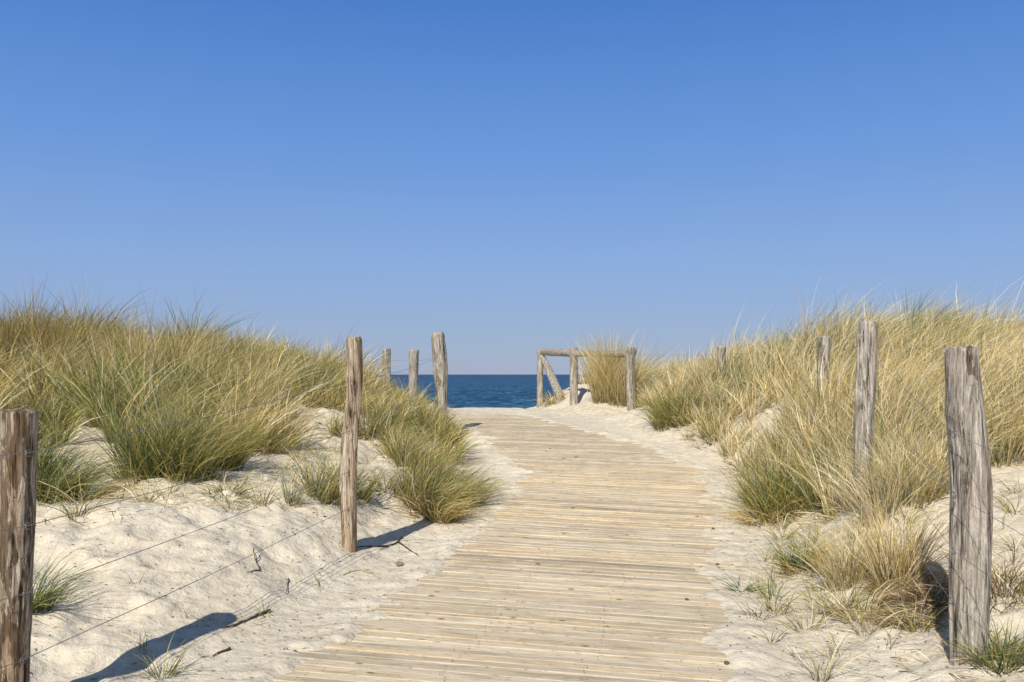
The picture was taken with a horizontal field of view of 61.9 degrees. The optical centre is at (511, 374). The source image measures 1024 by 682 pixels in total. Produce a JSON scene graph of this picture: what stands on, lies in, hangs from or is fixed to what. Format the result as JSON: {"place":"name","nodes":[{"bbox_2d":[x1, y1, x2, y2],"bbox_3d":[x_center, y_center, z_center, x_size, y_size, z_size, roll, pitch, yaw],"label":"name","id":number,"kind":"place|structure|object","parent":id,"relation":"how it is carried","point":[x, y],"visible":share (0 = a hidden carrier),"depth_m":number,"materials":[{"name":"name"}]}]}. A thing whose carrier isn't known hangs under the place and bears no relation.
{"place":"outdoors","nodes":[
{"label":"outdoors","id":0,"kind":"place"},
{"bbox_2d":[0,260,492,477],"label":"dune grass","id":1,"kind":"structure","parent":0,"point":[251,373],"depth_m":8.57,"materials":[{"name":"green plant"}]},
{"bbox_2d":[378,375,587,408],"bbox_3d":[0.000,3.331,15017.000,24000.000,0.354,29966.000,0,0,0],"label":"sea water","id":2,"kind":"structure","parent":0,"point":[497,391],"depth_m":197.14,"materials":[{"name":"blue liquid"}]},
{"bbox_2d":[0,0,1023,374],"label":"sky","id":3,"kind":"structure","parent":0,"point":[509,180],"materials":[{"name":"blue"}]},
{"bbox_2d":[18,355,1023,681],"bbox_3d":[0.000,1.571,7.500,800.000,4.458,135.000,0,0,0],"label":"sand ground","id":4,"kind":"structure","parent":0,"point":[234,591],"depth_m":4.84,"materials":[{"name":"beige sand"}]},
{"bbox_2d":[0,408,38,681],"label":"fence post","id":5,"kind":"object","parent":4,"relation":"on","point":[18,472],"visible":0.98,"depth_m":3.15,"materials":[{"name":"wood"}]},
{"bbox_2d":[0,509,347,668],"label":"fence wire","id":6,"kind":"object","parent":5,"relation":"attached to","point":[294,534],"visible":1,"depth_m":3.81,"materials":[{"name":"grey metal"}]},
{"bbox_2d":[0,472,347,600],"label":"fence wire","id":7,"kind":"object","parent":5,"relation":"attached to","point":[160,543],"visible":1,"depth_m":3.79,"materials":[{"name":"grey metal"}]},
{"bbox_2d":[0,358,435,455],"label":"fence wire","id":8,"kind":"object","parent":5,"relation":"attached to","point":[189,420],"visible":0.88,"depth_m":3.90,"materials":[{"name":"grey metal"}]},
{"bbox_2d":[0,371,439,531],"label":"fence wire","id":9,"kind":"object","parent":5,"relation":"attached to","point":[196,479],"visible":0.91,"depth_m":3.97,"materials":[{"name":"grey metal"}]},
{"bbox_2d":[0,292,118,380],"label":"grass tussock","id":10,"kind":"object","parent":4,"relation":"on","point":[7,338],"depth_m":9.24,"materials":[{"name":"green plant"}]},
{"bbox_2d":[32,530,133,614],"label":"grass tussock","id":11,"kind":"object","parent":4,"relation":"on","point":[37,601],"depth_m":4.09,"materials":[{"name":"green plant"}]},
{"bbox_2d":[36,407,161,510],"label":"grass tussock","id":12,"kind":"object","parent":4,"relation":"on","point":[46,467],"depth_m":5.71,"materials":[{"name":"green plant"}]},
{"bbox_2d":[85,545,118,561],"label":"grass sprig","id":13,"kind":"object","parent":4,"relation":"on","point":[101,554],"depth_m":4.60,"materials":[{"name":"beige plant"}]},
{"bbox_2d":[118,569,145,586],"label":"grass sprig","id":14,"kind":"object","parent":4,"relation":"on","point":[130,578],"depth_m":4.36,"materials":[{"name":"beige plant"}]},
{"bbox_2d":[120,624,153,652],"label":"grass sprig","id":15,"kind":"object","parent":4,"relation":"on","point":[142,645],"depth_m":3.85,"materials":[{"name":"beige plant"}]},
{"bbox_2d":[65,379,247,486],"bbox_3d":[-2.551,0.396,6.181,1.281,0.800,1.294,0,0,-17],"label":"grass tussock","id":16,"kind":"object","parent":4,"relation":"on","point":[138,465],"depth_m":6.07,"materials":[{"name":"green plant"}]},
{"bbox_2d":[76,293,242,379],"bbox_3d":[-4.001,-0.354,9.254,1.985,1.321,1.697,0,0,0],"label":"grass tussock","id":17,"kind":"object","parent":4,"relation":"on","point":[152,352],"depth_m":9.16,"materials":[{"name":"green plant"}]},
{"bbox_2d":[111,632,212,679],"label":"grass tussock","id":18,"kind":"object","parent":4,"relation":"on","point":[175,668],"depth_m":3.65,"materials":[{"name":"plant"}]},
{"bbox_2d":[176,594,194,618],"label":"grass sprig","id":19,"kind":"object","parent":4,"relation":"on","point":[186,616],"depth_m":4.22,"materials":[{"name":"plant"}]},
{"bbox_2d":[111,398,267,483],"bbox_3d":[-2.307,0.483,6.280,1.147,0.635,1.171,0,0,0],"label":"grass tussock","id":20,"kind":"object","parent":4,"relation":"on","point":[206,459],"depth_m":6.13,"materials":[{"name":"green plant"}]},
{"bbox_2d":[193,615,227,626],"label":"grass sprig","id":21,"kind":"object","parent":4,"relation":"on","point":[207,621],"depth_m":4.18,"materials":[{"name":"plant"}]},
{"bbox_2d":[212,647,230,655],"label":"twig","id":22,"kind":"object","parent":4,"relation":"on","point":[226,650],"visible":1,"depth_m":3.94,"materials":[{"name":"wood"}]},
{"bbox_2d":[37,411,416,532],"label":"scattered grass","id":23,"kind":"structure","parent":4,"relation":"on","point":[216,476],"depth_m":5.97,"materials":[{"name":"plant"}]},
{"bbox_2d":[188,472,266,503],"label":"grass tussock","id":24,"kind":"object","parent":4,"relation":"on","point":[215,489],"depth_m":5.96,"materials":[{"name":"plant"}]},
{"bbox_2d":[168,393,295,470],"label":"grass tussock","id":25,"kind":"object","parent":4,"relation":"on","point":[238,461],"depth_m":6.55,"materials":[{"name":"green plant"}]},
{"bbox_2d":[221,609,269,627],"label":"twig","id":26,"kind":"object","parent":4,"relation":"on","point":[258,614],"visible":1,"depth_m":4.34,"materials":[{"name":"brown wood"}]},
{"bbox_2d":[249,548,260,571],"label":"twig","id":27,"kind":"object","parent":4,"relation":"on","point":[256,562],"visible":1,"depth_m":4.96,"materials":[{"name":"wood"}]},
{"bbox_2d":[240,614,269,625],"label":"grass sprig","id":28,"kind":"object","parent":4,"relation":"on","point":[255,620],"depth_m":4.30,"materials":[{"name":"beige plant"}]},
{"bbox_2d":[251,592,277,617],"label":"grass sprig","id":29,"kind":"object","parent":4,"relation":"on","point":[264,610],"depth_m":4.43,"materials":[{"name":"plant"}]},
{"bbox_2d":[232,409,319,456],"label":"grass tussock","id":30,"kind":"object","parent":4,"relation":"on","point":[278,446],"depth_m":7.43,"materials":[{"name":"plant"}]},
{"bbox_2d":[256,451,330,507],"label":"grass tussock","id":31,"kind":"object","parent":4,"relation":"on","point":[292,496],"depth_m":6.03,"materials":[{"name":"green plant"}]},
{"bbox_2d":[275,435,405,509],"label":"grass tussock","id":32,"kind":"object","parent":4,"relation":"on","point":[335,486],"depth_m":6.41,"materials":[{"name":"green plant"}]},
{"bbox_2d":[339,336,362,552],"bbox_3d":[-1.068,0.577,5.667,0.140,1.670,0.127,0,0,24],"label":"fence post","id":33,"kind":"object","parent":4,"relation":"on","point":[348,460],"visible":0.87,"depth_m":5.62,"materials":[{"name":"wood"}]},
{"bbox_2d":[342,569,376,575],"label":"dry stalk","id":34,"kind":"object","parent":4,"relation":"on","point":[359,569],"visible":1,"depth_m":5.33,"materials":[{"name":"beige plant"}]},
{"bbox_2d":[357,485,381,498],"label":"leafy weed","id":35,"kind":"object","parent":4,"relation":"on","point":[369,495],"visible":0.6,"depth_m":6.63,"materials":[{"name":"green plant"}]},
{"bbox_2d":[382,348,390,390],"bbox_3d":[-2.206,0.164,14.998,0.169,1.248,0.161,0,0,0],"label":"fence post","id":36,"kind":"object","parent":4,"relation":"on","point":[388,361],"visible":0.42,"depth_m":14.94,"materials":[{"name":"grey wood"}]},
{"bbox_2d":[357,536,417,554],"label":"twig","id":37,"kind":"object","parent":4,"relation":"on","point":[384,546],"visible":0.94,"depth_m":5.95,"materials":[{"name":"brown wood"}]},
{"bbox_2d":[365,468,411,498],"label":"grass tussock","id":38,"kind":"object","parent":4,"relation":"on","point":[394,489],"depth_m":6.99,"materials":[{"name":"green plant"}]},
{"bbox_2d":[395,561,403,566],"bbox_3d":[-0.732,1.234,5.555,0.055,0.035,0.050,0,0,0],"label":"pebble","id":39,"kind":"object","parent":4,"relation":"on","point":[398,563],"visible":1,"depth_m":5.54,"materials":[{"name":"beige stone"}]},
{"bbox_2d":[409,349,418,406],"bbox_3d":[-1.555,0.279,13.502,0.166,1.362,0.173,0,0,0],"label":"fence post","id":40,"kind":"object","parent":4,"relation":"on","point":[413,359],"visible":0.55,"depth_m":13.43,"materials":[{"name":"grey wood"}]},
{"bbox_2d":[431,332,447,422],"bbox_3d":[-0.967,0.234,11.401,0.227,1.613,0.196,0,0,0],"label":"fence post","id":41,"kind":"object","parent":4,"relation":"on","point":[440,363],"visible":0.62,"depth_m":11.33,"materials":[{"name":"grey wood"}]},
{"bbox_2d":[364,425,519,524],"bbox_3d":[-0.594,0.811,7.354,1.507,0.805,2.078,0,0,0],"label":"grass tussock","id":42,"kind":"object","parent":4,"relation":"on","point":[446,496],"depth_m":7.01,"materials":[{"name":"plant"}]},
{"bbox_2d":[271,412,736,681],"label":"boardwalk","id":43,"kind":"structure","parent":4,"relation":"on","point":[583,557],"depth_m":5.00,"materials":[{"name":"beige wood"}]},
{"bbox_2d":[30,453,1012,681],"bbox_3d":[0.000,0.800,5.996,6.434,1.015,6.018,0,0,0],"label":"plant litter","id":44,"kind":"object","parent":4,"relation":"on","point":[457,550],"visible":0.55,"depth_m":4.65,"materials":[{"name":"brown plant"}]},
{"bbox_2d":[532,387,569,406],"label":"grass tussock","id":45,"kind":"object","parent":4,"relation":"on","point":[551,400],"depth_m":17.14,"materials":[{"name":"beige plant"}]},
{"bbox_2d":[537,347,636,410],"bbox_3d":[1.266,0.177,16.597,0.379,1.476,3.789,0,0,-25],"label":"rail fence","id":46,"kind":"object","parent":4,"relation":"on","point":[542,361],"visible":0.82,"depth_m":16.44,"materials":[{"name":"brown weathered wood"}]},
{"bbox_2d":[564,324,663,403],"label":"grass tussock","id":47,"kind":"object","parent":4,"relation":"on","point":[597,397],"depth_m":15.41,"materials":[{"name":"beige plant"}]},
{"bbox_2d":[567,329,684,407],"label":"grass tussock","id":48,"kind":"object","parent":4,"relation":"on","point":[620,395],"depth_m":15.22,"materials":[{"name":"beige plant"}]},
{"bbox_2d":[614,370,714,430],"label":"grass tussock","id":49,"kind":"object","parent":4,"relation":"on","point":[661,417],"depth_m":11.26,"materials":[{"name":"green plant"}]},
{"bbox_2d":[717,345,725,379],"bbox_3d":[2.994,0.074,12.198,0.139,0.984,0.138,0,0,0],"label":"fence post","id":50,"kind":"object","parent":4,"relation":"on","point":[722,349],"visible":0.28,"depth_m":12.15,"materials":[{"name":"grey wood"}]},
{"bbox_2d":[703,568,778,595],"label":"grass tussock","id":51,"kind":"object","parent":4,"relation":"on","point":[750,589],"depth_m":5.00,"materials":[{"name":"green plant"}]},
{"bbox_2d":[727,593,780,622],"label":"grass tussock","id":52,"kind":"object","parent":4,"relation":"on","point":[755,612],"depth_m":4.48,"materials":[{"name":"plant"}]},
{"bbox_2d":[702,428,843,527],"bbox_3d":[2.209,0.812,7.074,1.266,0.768,1.870,0,0,18],"label":"grass tussock","id":53,"kind":"object","parent":4,"relation":"on","point":[780,496],"depth_m":6.84,"materials":[{"name":"green plant"}]},
{"bbox_2d":[759,628,788,647],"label":"grass sprig","id":54,"kind":"object","parent":4,"relation":"on","point":[777,639],"depth_m":4.12,"materials":[{"name":"beige plant"}]},
{"bbox_2d":[751,528,842,583],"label":"grass tussock","id":55,"kind":"object","parent":4,"relation":"on","point":[784,561],"depth_m":5.31,"materials":[{"name":"green plant"}]},
{"bbox_2d":[789,572,835,601],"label":"grass sprig","id":56,"kind":"object","parent":4,"relation":"on","point":[808,590],"depth_m":4.74,"materials":[{"name":"green plant"}]},
{"bbox_2d":[816,335,830,406],"bbox_3d":[3.097,0.160,8.499,0.146,1.103,0.133,0,0,0],"label":"fence post","id":57,"kind":"object","parent":4,"relation":"on","point":[822,346],"visible":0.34,"depth_m":8.45,"materials":[{"name":"grey wood"}]},
{"bbox_2d":[774,623,879,681],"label":"grass tussock","id":58,"kind":"object","parent":4,"relation":"on","point":[826,674],"depth_m":3.61,"materials":[{"name":"green plant"}]},
{"bbox_2d":[764,487,948,596],"bbox_3d":[1.934,0.901,4.692,0.871,0.660,1.178,0,0,-41],"label":"grass tussock","id":59,"kind":"object","parent":4,"relation":"on","point":[887,555],"depth_m":4.59,"materials":[{"name":"beige plant"}]},
{"bbox_2d":[780,558,948,635],"bbox_3d":[1.817,1.068,4.234,0.970,0.383,0.799,0,0,31],"label":"dead grass clump","id":60,"kind":"object","parent":4,"relation":"on","point":[849,603],"visible":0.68,"depth_m":4.27,"materials":[{"name":"beige plant"}]},
{"bbox_2d":[852,319,877,509],"bbox_3d":[2.358,0.389,5.699,0.163,1.511,0.137,0,0,0],"label":"fence post","id":61,"kind":"object","parent":4,"relation":"on","point":[866,360],"visible":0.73,"depth_m":5.65,"materials":[{"name":"grey weathered wood"}]},
{"bbox_2d":[723,460,1023,681],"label":"scattered grass","id":62,"kind":"structure","parent":4,"relation":"on","point":[1008,509],"depth_m":4.48,"materials":[{"name":"beige plant"}]},
{"bbox_2d":[789,411,1000,528],"bbox_3d":[2.395,0.593,5.368,1.326,0.766,1.186,0,0,0],"label":"grass tussock","id":63,"kind":"object","parent":4,"relation":"on","point":[883,493],"depth_m":5.37,"materials":[{"name":"beige plant"}]},
{"bbox_2d":[867,569,947,633],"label":"dead grass clump","id":64,"kind":"object","parent":4,"relation":"on","point":[931,601],"visible":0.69,"depth_m":4.17,"materials":[{"name":"beige plant"}]},
{"bbox_2d":[944,345,992,665],"bbox_3d":[1.862,0.661,3.497,0.199,1.562,0.159,0,0,0],"label":"fence post","id":65,"kind":"object","parent":4,"relation":"on","point":[970,526],"visible":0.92,"depth_m":3.44,"materials":[{"name":"grey weathered wood"}]},
{"bbox_2d":[550,374,1023,535],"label":"fence wire","id":66,"kind":"object","parent":65,"relation":"attached to","point":[914,450],"visible":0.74,"depth_m":3.78,"materials":[{"name":"grey metal"}]},
{"bbox_2d":[640,346,1023,464],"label":"fence wire","id":67,"kind":"object","parent":65,"relation":"attached to","point":[917,401],"visible":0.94,"depth_m":3.81,"materials":[{"name":"grey metal"}]},
{"bbox_2d":[867,434,1023,602],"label":"fence wire","id":68,"kind":"object","parent":65,"relation":"attached to","point":[942,535],"visible":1,"depth_m":3.56,"materials":[{"name":"grey metal"}]},
{"bbox_2d":[868,478,1023,662],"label":"fence wire","id":69,"kind":"object","parent":65,"relation":"attached to","point":[946,593],"visible":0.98,"depth_m":3.43,"materials":[{"name":"grey metal"}]},
{"bbox_2d":[918,537,1023,612],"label":"grass tussock","id":70,"kind":"object","parent":4,"relation":"on","point":[1011,582],"depth_m":4.00,"materials":[{"name":"beige plant"}]},
{"bbox_2d":[923,611,1023,676],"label":"grass tussock","id":71,"kind":"object","parent":4,"relation":"on","point":[998,653],"depth_m":3.38,"materials":[{"name":"green plant"}]},
{"bbox_2d":[629,392,787,491],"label":"scattered grass","id":72,"kind":"structure","parent":0,"point":[687,436],"depth_m":10.31,"materials":[{"name":"green plant"}]},
{"bbox_2d":[578,273,1023,526],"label":"dune grass","id":73,"kind":"structure","parent":0,"point":[910,357],"depth_m":8.29,"materials":[{"name":"beige plant"}]}
]}

